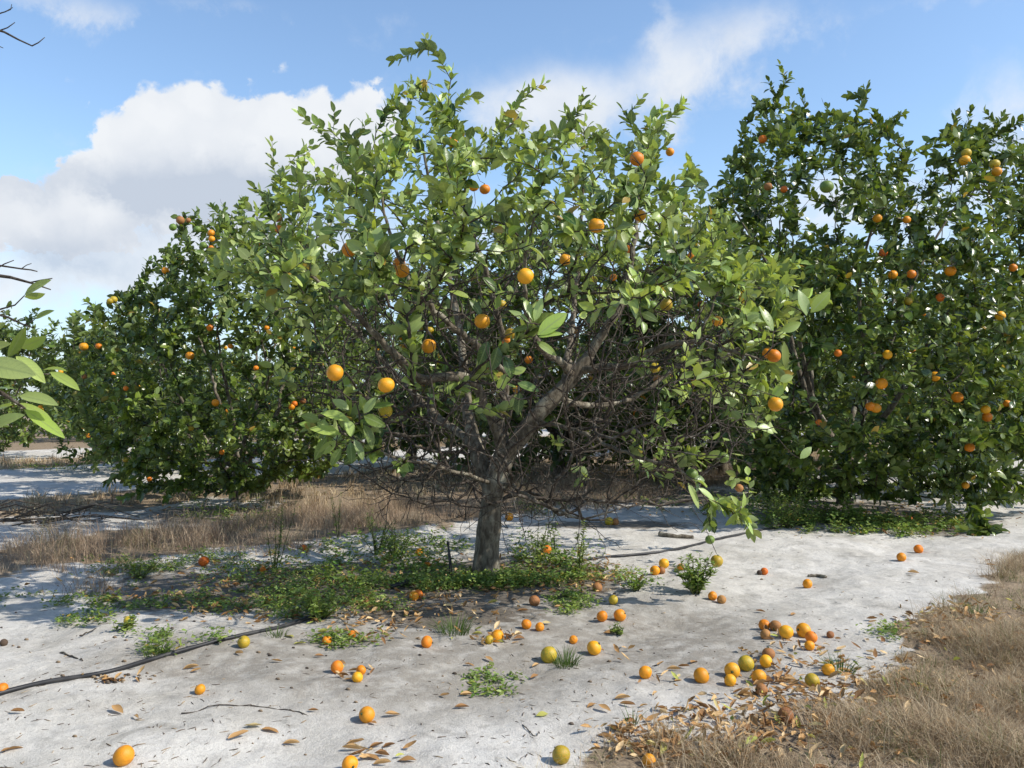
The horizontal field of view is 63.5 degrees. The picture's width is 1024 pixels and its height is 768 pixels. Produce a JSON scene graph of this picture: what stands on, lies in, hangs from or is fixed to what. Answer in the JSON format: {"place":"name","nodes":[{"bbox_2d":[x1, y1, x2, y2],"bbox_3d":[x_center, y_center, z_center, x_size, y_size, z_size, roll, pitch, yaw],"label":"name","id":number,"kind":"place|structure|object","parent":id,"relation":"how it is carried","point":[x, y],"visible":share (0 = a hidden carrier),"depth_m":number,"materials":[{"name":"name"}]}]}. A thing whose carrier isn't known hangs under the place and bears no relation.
{"place":"outdoors","nodes":[
{"label":"outdoors","id":0,"kind":"place"},
{"bbox_2d":[0,433,829,523],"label":"grass","id":1,"kind":"structure","parent":0,"point":[38,500],"depth_m":13.15,"materials":[{"name":"plant"}]},
{"bbox_2d":[0,453,831,596],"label":"brown grass","id":2,"kind":"structure","parent":0,"point":[200,533],"depth_m":8.86,"materials":[{"name":"plant"}]},
{"bbox_2d":[0,402,1023,767],"bbox_3d":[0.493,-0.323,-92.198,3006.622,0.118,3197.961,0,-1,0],"label":"ground","id":3,"kind":"structure","parent":0,"point":[868,576],"depth_m":5.06,"materials":[{"name":"sand"}]},
{"bbox_2d":[0,683,8,690],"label":"orange","id":4,"kind":"object","parent":3,"relation":"on","point":[4,686],"visible":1,"depth_m":4.03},
{"bbox_2d":[0,356,31,424],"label":"orange tree","id":5,"kind":"object","parent":3,"relation":"on","point":[13,394],"visible":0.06,"depth_m":37.02,"materials":[{"name":"green plant"}]},
{"bbox_2d":[0,4,79,437],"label":"orange tree","id":6,"kind":"object","parent":3,"relation":"on","point":[19,367],"visible":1,"depth_m":2.37,"materials":[{"name":"green plant"}]},
{"bbox_2d":[0,301,94,453],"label":"orange tree","id":7,"kind":"object","parent":3,"relation":"on","point":[9,433],"visible":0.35,"depth_m":20.07,"materials":[{"name":"green plant"}]},
{"bbox_2d":[0,499,147,529],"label":"brush pile","id":8,"kind":"object","parent":3,"relation":"on","point":[37,513],"visible":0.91,"depth_m":9.62,"materials":[{"name":"brown plant"}]},
{"bbox_2d":[53,357,159,439],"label":"orange tree","id":9,"kind":"object","parent":3,"relation":"on","point":[96,405],"visible":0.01,"depth_m":28.71,"materials":[{"name":"green plant"}]},
{"bbox_2d":[112,704,122,712],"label":"fallen leaf","id":10,"kind":"object","parent":3,"relation":"on","point":[118,707],"visible":1,"depth_m":3.81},
{"bbox_2d":[109,614,137,630],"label":"weed plant","id":11,"kind":"object","parent":3,"relation":"on","point":[130,622],"visible":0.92,"depth_m":5.14,"materials":[{"name":"green plant"}]},
{"bbox_2d":[113,745,134,766],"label":"orange","id":12,"kind":"object","parent":3,"relation":"on","point":[123,755],"visible":1,"depth_m":3.25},
{"bbox_2d":[126,557,161,578],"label":"weed plant","id":13,"kind":"object","parent":3,"relation":"on","point":[135,570],"visible":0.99,"depth_m":6.89,"materials":[{"name":"green plant"}]},
{"bbox_2d":[32,306,262,473],"bbox_3d":[-7.333,0.114,16.880,4.532,3.545,4.265,0,-1,-23],"label":"orange tree","id":14,"kind":"object","parent":3,"relation":"on","point":[71,413],"visible":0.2,"depth_m":16.27,"materials":[{"name":"green plant"}]},
{"bbox_2d":[135,637,177,657],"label":"grass tuft","id":15,"kind":"object","parent":3,"relation":"on","point":[157,653],"visible":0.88,"depth_m":4.61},
{"bbox_2d":[194,684,204,694],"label":"orange","id":16,"kind":"object","parent":3,"relation":"on","point":[199,689],"visible":1,"depth_m":4.05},
{"bbox_2d":[198,555,208,565],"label":"orange","id":17,"kind":"object","parent":3,"relation":"on","point":[203,561],"visible":0.95,"depth_m":7.33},
{"bbox_2d":[59,199,365,503],"bbox_3d":[-4.379,-0.444,11.777,4.775,4.468,4.361,0,-1,0],"label":"orange tree","id":18,"kind":"object","parent":3,"relation":"on","point":[239,480],"visible":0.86,"depth_m":10.77,"materials":[{"name":"green plant"}]},
{"bbox_2d":[156,343,278,438],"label":"orange tree","id":19,"kind":"object","parent":3,"relation":"on","point":[236,374],"visible":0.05,"depth_m":28.05,"materials":[{"name":"green plant"}]},
{"bbox_2d":[228,730,248,738],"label":"fallen leaf","id":20,"kind":"object","parent":3,"relation":"on","point":[237,733],"visible":1,"depth_m":3.55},
{"bbox_2d":[237,636,249,647],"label":"orange","id":21,"kind":"object","parent":3,"relation":"on","point":[243,641],"visible":1,"depth_m":4.75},
{"bbox_2d":[181,704,308,715],"bbox_3d":[-1.229,1.519,3.853,0.577,0.042,0.112,0,-1,-5],"label":"fallen twig","id":22,"kind":"object","parent":3,"relation":"on","point":[238,705],"visible":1,"depth_m":3.88,"materials":[{"name":"wood"}]},
{"bbox_2d":[262,625,292,637],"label":"grass tuft","id":23,"kind":"object","parent":3,"relation":"on","point":[277,634],"visible":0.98,"depth_m":5.01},
{"bbox_2d":[265,497,296,573],"bbox_3d":[-1.991,1.279,7.005,0.299,0.676,0.365,0,-1,0],"label":"weed plant","id":24,"kind":"object","parent":3,"relation":"on","point":[281,528],"visible":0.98,"depth_m":7.05,"materials":[{"name":"green plant"}]},
{"bbox_2d":[295,585,349,620],"bbox_3d":[-1.304,1.446,5.451,0.337,0.236,0.406,1,-1,-40],"label":"weed plant","id":25,"kind":"object","parent":3,"relation":"on","point":[314,608],"visible":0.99,"depth_m":5.41,"materials":[{"name":"green plant"}]},
{"bbox_2d":[322,636,331,644],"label":"orange","id":26,"kind":"object","parent":3,"relation":"on","point":[327,639],"visible":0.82,"depth_m":4.92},
{"bbox_2d":[266,327,404,444],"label":"orange tree","id":27,"kind":"object","parent":3,"relation":"on","point":[381,399],"visible":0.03,"depth_m":24.97,"materials":[{"name":"green plant"}]},
{"bbox_2d":[330,492,341,537],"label":"weed plant","id":28,"kind":"object","parent":3,"relation":"on","point":[335,523],"visible":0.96,"depth_m":8.75,"materials":[{"name":"green plant"}]},
{"bbox_2d":[331,660,342,673],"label":"orange","id":29,"kind":"object","parent":3,"relation":"on","point":[336,665],"visible":0.94,"depth_m":4.38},
{"bbox_2d":[342,755,357,767],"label":"orange","id":30,"kind":"object","parent":3,"relation":"on","point":[349,761],"visible":1,"depth_m":3.24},
{"bbox_2d":[342,743,360,748],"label":"fallen leaf","id":31,"kind":"object","parent":3,"relation":"on","point":[352,745],"visible":0.79,"depth_m":3.47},
{"bbox_2d":[352,671,362,682],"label":"orange","id":32,"kind":"object","parent":3,"relation":"on","point":[357,677],"visible":1,"depth_m":4.24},
{"bbox_2d":[356,665,365,674],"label":"orange","id":33,"kind":"object","parent":3,"relation":"on","point":[361,669],"visible":0.77,"depth_m":4.37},
{"bbox_2d":[359,706,374,722],"bbox_3d":[-0.667,1.514,3.786,0.073,0.074,0.078,-23,-36,29],"label":"orange","id":34,"kind":"object","parent":3,"relation":"on","point":[366,714],"visible":1,"depth_m":3.76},
{"bbox_2d":[357,509,395,554],"bbox_3d":[-1.298,1.421,7.900,0.288,0.449,0.365,1,-2,-45],"label":"weed plant","id":35,"kind":"object","parent":3,"relation":"on","point":[372,534],"visible":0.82,"depth_m":7.88,"materials":[{"name":"green plant"}]},
{"bbox_2d":[373,758,390,763],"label":"fallen leaf","id":36,"kind":"object","parent":3,"relation":"on","point":[381,760],"visible":1,"depth_m":3.31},
{"bbox_2d":[380,523,414,558],"bbox_3d":[-1.062,1.452,7.605,0.263,0.370,0.278,1,-2,-43],"label":"weed plant","id":37,"kind":"object","parent":3,"relation":"on","point":[390,548],"visible":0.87,"depth_m":7.60,"materials":[{"name":"green plant"}]},
{"bbox_2d":[0,523,800,694],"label":"irrigation hose","id":38,"kind":"object","parent":3,"relation":"on","point":[85,675],"visible":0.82,"depth_m":4.72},
{"bbox_2d":[391,577,417,587],"bbox_3d":[-0.842,1.565,6.515,0.051,0.043,0.324,-1,-1,29],"label":"pipe stub","id":39,"kind":"object","parent":3,"relation":"on","point":[397,584],"visible":0.66,"depth_m":6.43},
{"bbox_2d":[398,755,415,760],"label":"fallen leaf","id":40,"kind":"object","parent":3,"relation":"on","point":[407,757],"visible":1,"depth_m":3.36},
{"bbox_2d":[262,243,564,465],"bbox_3d":[-2.362,-0.612,18.026,7.158,5.151,6.577,-1,-1,29],"label":"orange tree","id":41,"kind":"object","parent":3,"relation":"on","point":[404,443],"visible":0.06,"depth_m":17.09,"materials":[{"name":"green plant"}]},
{"bbox_2d":[409,591,418,600],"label":"orange","id":42,"kind":"object","parent":3,"relation":"on","point":[415,595],"visible":0.95,"depth_m":6.07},
{"bbox_2d":[421,636,432,647],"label":"orange","id":43,"kind":"object","parent":3,"relation":"on","point":[426,641],"visible":1,"depth_m":4.85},
{"bbox_2d":[446,541,452,575],"bbox_3d":[-0.513,1.478,6.814,0.055,0.366,0.027,0,-1,-5],"label":"sprinkler stake","id":44,"kind":"object","parent":3,"relation":"on","point":[449,558],"visible":0.78,"depth_m":6.81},
{"bbox_2d":[427,610,478,636],"bbox_3d":[-0.360,1.510,5.218,0.394,0.134,0.389,0,-1,20],"label":"grass tuft","id":45,"kind":"object","parent":3,"relation":"on","point":[450,625],"visible":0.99,"depth_m":5.22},
{"bbox_2d":[485,635,492,643],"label":"orange","id":46,"kind":"object","parent":3,"relation":"on","point":[489,639],"visible":0.98,"depth_m":4.96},
{"bbox_2d":[0,461,991,697],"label":"weed cover","id":47,"kind":"object","parent":3,"relation":"on","point":[499,577],"visible":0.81,"depth_m":6.69,"materials":[{"name":"green plant"}]},
{"bbox_2d":[491,629,503,642],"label":"orange","id":48,"kind":"object","parent":3,"relation":"on","point":[496,634],"visible":0.74,"depth_m":5.01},
{"bbox_2d":[0,529,1022,767],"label":"ground debris","id":49,"kind":"object","parent":3,"relation":"on","point":[107,681],"visible":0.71,"depth_m":4.17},
{"bbox_2d":[201,32,831,575],"bbox_3d":[-0.063,-0.652,6.985,5.522,4.633,5.071,0,-1,0],"label":"orange tree","id":50,"kind":"object","parent":3,"relation":"on","point":[453,214],"visible":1,"depth_m":5.92,"materials":[{"name":"green plant"}]},
{"bbox_2d":[24,487,1023,767],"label":"leaf litter","id":51,"kind":"object","parent":3,"relation":"on","point":[700,717],"visible":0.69,"depth_m":4.28,"materials":[{"name":"plant"}]},
{"bbox_2d":[521,619,530,628],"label":"orange","id":52,"kind":"object","parent":3,"relation":"on","point":[525,623],"visible":1,"depth_m":5.28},
{"bbox_2d":[529,595,539,605],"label":"orange","id":53,"kind":"object","parent":3,"relation":"on","point":[534,600],"visible":1,"depth_m":5.93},
{"bbox_2d":[529,524,548,562],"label":"weed plant","id":54,"kind":"object","parent":3,"relation":"on","point":[541,546],"visible":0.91,"depth_m":7.39,"materials":[{"name":"green plant"}]},
{"bbox_2d":[535,622,543,630],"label":"orange","id":55,"kind":"object","parent":3,"relation":"on","point":[539,626],"visible":1,"depth_m":5.24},
{"bbox_2d":[541,646,556,662],"bbox_3d":[0.210,1.546,4.718,0.092,0.095,0.094,1,-1,-25],"label":"orange","id":56,"kind":"object","parent":3,"relation":"on","point":[546,652],"visible":0.98,"depth_m":4.69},
{"bbox_2d":[548,515,557,553],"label":"weed plant","id":57,"kind":"object","parent":3,"relation":"on","point":[553,534],"visible":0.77,"depth_m":7.58,"materials":[{"name":"green plant"}]},
{"bbox_2d":[363,188,752,479],"bbox_3d":[1.179,-0.853,15.612,6.646,5.523,7.061,-1,-1,27],"label":"orange tree","id":58,"kind":"object","parent":3,"relation":"on","point":[556,459],"visible":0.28,"depth_m":14.05,"materials":[{"name":"green plant"}]},
{"bbox_2d":[552,745,569,764],"bbox_3d":[0.199,1.498,3.338,0.073,0.076,0.073,0,-1,-22],"label":"orange","id":59,"kind":"object","parent":3,"relation":"on","point":[559,752],"visible":0.98,"depth_m":3.31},
{"bbox_2d":[508,326,629,434],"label":"orange tree","id":60,"kind":"object","parent":3,"relation":"on","point":[563,346],"visible":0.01,"depth_m":26.13,"materials":[{"name":"green plant"}]},
{"bbox_2d":[550,644,590,668],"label":"grass tuft","id":61,"kind":"object","parent":3,"relation":"on","point":[565,657],"visible":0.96,"depth_m":4.68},
{"bbox_2d":[569,635,577,643],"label":"orange","id":62,"kind":"object","parent":3,"relation":"on","point":[573,639],"visible":1,"depth_m":5.05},
{"bbox_2d":[572,520,588,573],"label":"weed plant","id":63,"kind":"object","parent":3,"relation":"on","point":[580,559],"visible":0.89,"depth_m":6.98,"materials":[{"name":"green plant"}]},
{"bbox_2d":[587,641,600,654],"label":"orange","id":64,"kind":"object","parent":3,"relation":"on","point":[594,647],"visible":0.99,"depth_m":4.87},
{"bbox_2d":[592,582,601,591],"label":"orange","id":65,"kind":"object","parent":3,"relation":"on","point":[596,586],"visible":0.94,"depth_m":6.39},
{"bbox_2d":[597,611,607,621],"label":"orange","id":66,"kind":"object","parent":3,"relation":"on","point":[602,616],"visible":1,"depth_m":5.51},
{"bbox_2d":[609,595,617,604],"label":"orange","id":67,"kind":"object","parent":3,"relation":"on","point":[613,599],"visible":1,"depth_m":5.97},
{"bbox_2d":[608,622,624,635],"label":"weed plant","id":68,"kind":"object","parent":3,"relation":"on","point":[618,630],"visible":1,"depth_m":5.25,"materials":[{"name":"green plant"}]},
{"bbox_2d":[614,609,625,621],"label":"orange","id":69,"kind":"object","parent":3,"relation":"on","point":[620,615],"visible":1,"depth_m":5.53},
{"bbox_2d":[614,693,629,698],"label":"fallen leaf","id":70,"kind":"object","parent":3,"relation":"on","point":[621,695],"visible":1,"depth_m":4.06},
{"bbox_2d":[620,575,647,591],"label":"weed plant","id":71,"kind":"object","parent":3,"relation":"on","point":[636,585],"visible":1,"depth_m":6.36,"materials":[{"name":"green plant"}]},
{"bbox_2d":[622,703,649,726],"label":"grass tuft","id":72,"kind":"object","parent":3,"relation":"on","point":[632,717],"visible":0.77,"depth_m":3.75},
{"bbox_2d":[639,666,651,678],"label":"orange","id":73,"kind":"object","parent":3,"relation":"on","point":[645,672],"visible":1,"depth_m":4.38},
{"bbox_2d":[642,753,654,767],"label":"orange","id":74,"kind":"object","parent":3,"relation":"on","point":[651,757],"visible":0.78,"depth_m":3.32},
{"bbox_2d":[650,565,659,574],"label":"orange","id":75,"kind":"object","parent":3,"relation":"on","point":[654,570],"visible":0.98,"depth_m":7.00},
{"bbox_2d":[659,558,668,567],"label":"orange","id":76,"kind":"object","parent":3,"relation":"on","point":[664,562],"visible":0.91,"depth_m":7.23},
{"bbox_2d":[658,531,693,538],"bbox_3d":[1.734,1.604,8.762,0.375,0.071,0.098,0,-1,15],"label":"fallen stick","id":77,"kind":"object","parent":3,"relation":"on","point":[663,534],"visible":1,"depth_m":8.73,"materials":[{"name":"wood"}]},
{"bbox_2d":[672,551,717,594],"bbox_3d":[1.371,1.444,6.280,0.353,0.326,0.312,1,-1,-33],"label":"weed plant","id":78,"kind":"object","parent":3,"relation":"on","point":[695,584],"visible":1,"depth_m":6.28,"materials":[{"name":"green plant"}]},
{"bbox_2d":[693,667,709,682],"bbox_3d":[0.991,1.526,4.327,0.080,0.082,0.080,1,-1,-24],"label":"orange","id":79,"kind":"object","parent":3,"relation":"on","point":[700,674],"visible":1,"depth_m":4.30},
{"bbox_2d":[708,591,716,600],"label":"orange","id":80,"kind":"object","parent":3,"relation":"on","point":[712,595],"visible":1,"depth_m":6.12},
{"bbox_2d":[717,595,725,603],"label":"orange","id":81,"kind":"object","parent":3,"relation":"on","point":[721,599],"visible":1,"depth_m":6.05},
{"bbox_2d":[723,674,735,686],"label":"orange","id":82,"kind":"object","parent":3,"relation":"on","point":[729,680],"visible":1,"depth_m":4.26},
{"bbox_2d":[724,662,739,677],"bbox_3d":[1.178,1.532,4.422,0.079,0.083,0.081,1,-1,-39],"label":"orange","id":83,"kind":"object","parent":3,"relation":"on","point":[732,668],"visible":0.89,"depth_m":4.40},
{"bbox_2d":[565,206,914,478],"bbox_3d":[4.143,-0.594,15.415,6.423,5.030,6.990,0,-1,-11],"label":"orange tree","id":84,"kind":"object","parent":3,"relation":"on","point":[838,344],"visible":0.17,"depth_m":14.08,"materials":[{"name":"green plant"}]},
{"bbox_2d":[738,655,753,670],"bbox_3d":[1.284,1.531,4.531,0.085,0.087,0.082,0,-1,-14],"label":"orange","id":85,"kind":"object","parent":3,"relation":"on","point":[745,662],"visible":1,"depth_m":4.50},
{"bbox_2d":[751,669,765,682],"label":"orange","id":86,"kind":"object","parent":3,"relation":"on","point":[758,674],"visible":0.8,"depth_m":4.30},
{"bbox_2d":[672,312,845,454],"bbox_3d":[5.787,-0.140,21.864,5.533,4.328,5.207,0,-1,8],"label":"orange tree","id":87,"kind":"object","parent":3,"relation":"on","point":[707,408],"visible":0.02,"depth_m":20.93,"materials":[{"name":"green plant"}]},
{"bbox_2d":[755,683,767,695],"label":"orange","id":88,"kind":"object","parent":3,"relation":"on","point":[763,687],"visible":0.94,"depth_m":4.10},
{"bbox_2d":[758,619,769,629],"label":"orange","id":89,"kind":"object","parent":3,"relation":"on","point":[762,623],"visible":0.77,"depth_m":5.25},
{"bbox_2d":[760,629,770,639],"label":"orange","id":90,"kind":"object","parent":3,"relation":"on","point":[764,633],"visible":0.89,"depth_m":5.07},
{"bbox_2d":[759,654,772,667],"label":"orange","id":91,"kind":"object","parent":3,"relation":"on","point":[765,660],"visible":1,"depth_m":4.52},
{"bbox_2d":[762,647,774,658],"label":"orange","id":92,"kind":"object","parent":3,"relation":"on","point":[770,652],"visible":0.73,"depth_m":4.64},
{"bbox_2d":[769,620,780,630],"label":"orange","id":93,"kind":"object","parent":3,"relation":"on","point":[774,625],"visible":0.93,"depth_m":5.21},
{"bbox_2d":[761,478,808,528],"bbox_3d":[3.061,1.347,9.269,0.528,0.563,0.533,0,-1,20],"label":"weed plant","id":94,"kind":"object","parent":3,"relation":"on","point":[793,516],"visible":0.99,"depth_m":9.22,"materials":[{"name":"green plant"}]},
{"bbox_2d":[778,707,793,723],"bbox_3d":[1.241,1.505,3.749,0.071,0.075,0.072,1,-2,-43],"label":"orange","id":95,"kind":"object","parent":3,"relation":"on","point":[786,709],"visible":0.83,"depth_m":3.73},
{"bbox_2d":[779,625,793,638],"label":"orange","id":96,"kind":"object","parent":3,"relation":"on","point":[786,632],"visible":1,"depth_m":5.05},
{"bbox_2d":[796,623,810,637],"bbox_3d":[1.805,1.526,5.117,0.088,0.092,0.091,0,-1,10],"label":"orange","id":97,"kind":"object","parent":3,"relation":"on","point":[802,629],"visible":0.86,"depth_m":5.09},
{"bbox_2d":[803,579,811,587],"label":"orange","id":98,"kind":"object","parent":3,"relation":"on","point":[807,583],"visible":1,"depth_m":6.56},
{"bbox_2d":[804,641,814,650],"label":"orange","id":99,"kind":"object","parent":3,"relation":"on","point":[809,645],"visible":1,"depth_m":4.83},
{"bbox_2d":[805,631,817,642],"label":"orange","id":100,"kind":"object","parent":3,"relation":"on","point":[811,636],"visible":0.79,"depth_m":4.97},
{"bbox_2d":[804,673,819,686],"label":"orange","id":101,"kind":"object","parent":3,"relation":"on","point":[810,679],"visible":0.85,"depth_m":4.21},
{"bbox_2d":[807,574,826,577],"bbox_3d":[2.561,1.607,6.921,0.162,0.039,0.068,-1,-1,38],"label":"fallen stick","id":102,"kind":"object","parent":3,"relation":"on","point":[818,575],"visible":1,"depth_m":6.93,"materials":[{"name":"wood"}]},
{"bbox_2d":[822,664,834,675],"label":"orange","id":103,"kind":"object","parent":3,"relation":"on","point":[827,669],"visible":0.86,"depth_m":4.40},
{"bbox_2d":[813,653,868,673],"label":"grass tuft","id":104,"kind":"object","parent":3,"relation":"on","point":[837,665],"visible":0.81,"depth_m":4.46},
{"bbox_2d":[824,494,862,525],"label":"weed plant","id":105,"kind":"object","parent":3,"relation":"on","point":[846,515],"visible":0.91,"depth_m":9.49,"materials":[{"name":"green plant"}]},
{"bbox_2d":[701,59,1023,535],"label":"orange tree","id":106,"kind":"object","parent":3,"relation":"on","point":[966,437],"visible":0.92,"depth_m":9.62,"materials":[{"name":"green plant"}]},
{"bbox_2d":[788,320,936,442],"bbox_3d":[10.963,-0.169,26.984,5.455,4.534,5.797,1,-1,-36],"label":"orange tree","id":107,"kind":"object","parent":3,"relation":"on","point":[902,374],"visible":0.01,"depth_m":25.72,"materials":[{"name":"green plant"}]},
{"bbox_2d":[896,553,905,560],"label":"orange","id":108,"kind":"object","parent":3,"relation":"on","point":[900,556],"visible":1,"depth_m":7.29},
{"bbox_2d":[913,545,922,552],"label":"orange","id":109,"kind":"object","parent":3,"relation":"on","point":[918,548],"visible":1,"depth_m":7.89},
{"bbox_2d":[832,251,1023,464],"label":"orange tree","id":110,"kind":"object","parent":3,"relation":"on","point":[897,410],"visible":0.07,"depth_m":16.53,"materials":[{"name":"green plant"}]},
{"bbox_2d":[876,333,991,437],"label":"orange tree","id":111,"kind":"object","parent":3,"relation":"on","point":[947,380],"visible":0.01,"depth_m":30.41,"materials":[{"name":"green plant"}]},
{"bbox_2d":[963,600,990,616],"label":"grass tuft","id":112,"kind":"object","parent":3,"relation":"on","point":[981,610],"visible":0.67,"depth_m":5.59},
{"bbox_2d":[953,322,1023,424],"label":"orange tree","id":113,"kind":"object","parent":3,"relation":"on","point":[1012,367],"visible":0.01,"depth_m":21.68,"materials":[{"name":"green plant"}]},
{"bbox_2d":[0,0,1023,400],"label":"sky","id":114,"kind":"structure","parent":0,"point":[127,116],"materials":[{"name":"blue"}]},
{"bbox_2d":[495,546,1023,767],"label":"dry grass","id":115,"kind":"structure","parent":0,"point":[1002,748],"depth_m":3.70,"materials":[{"name":"plant"}]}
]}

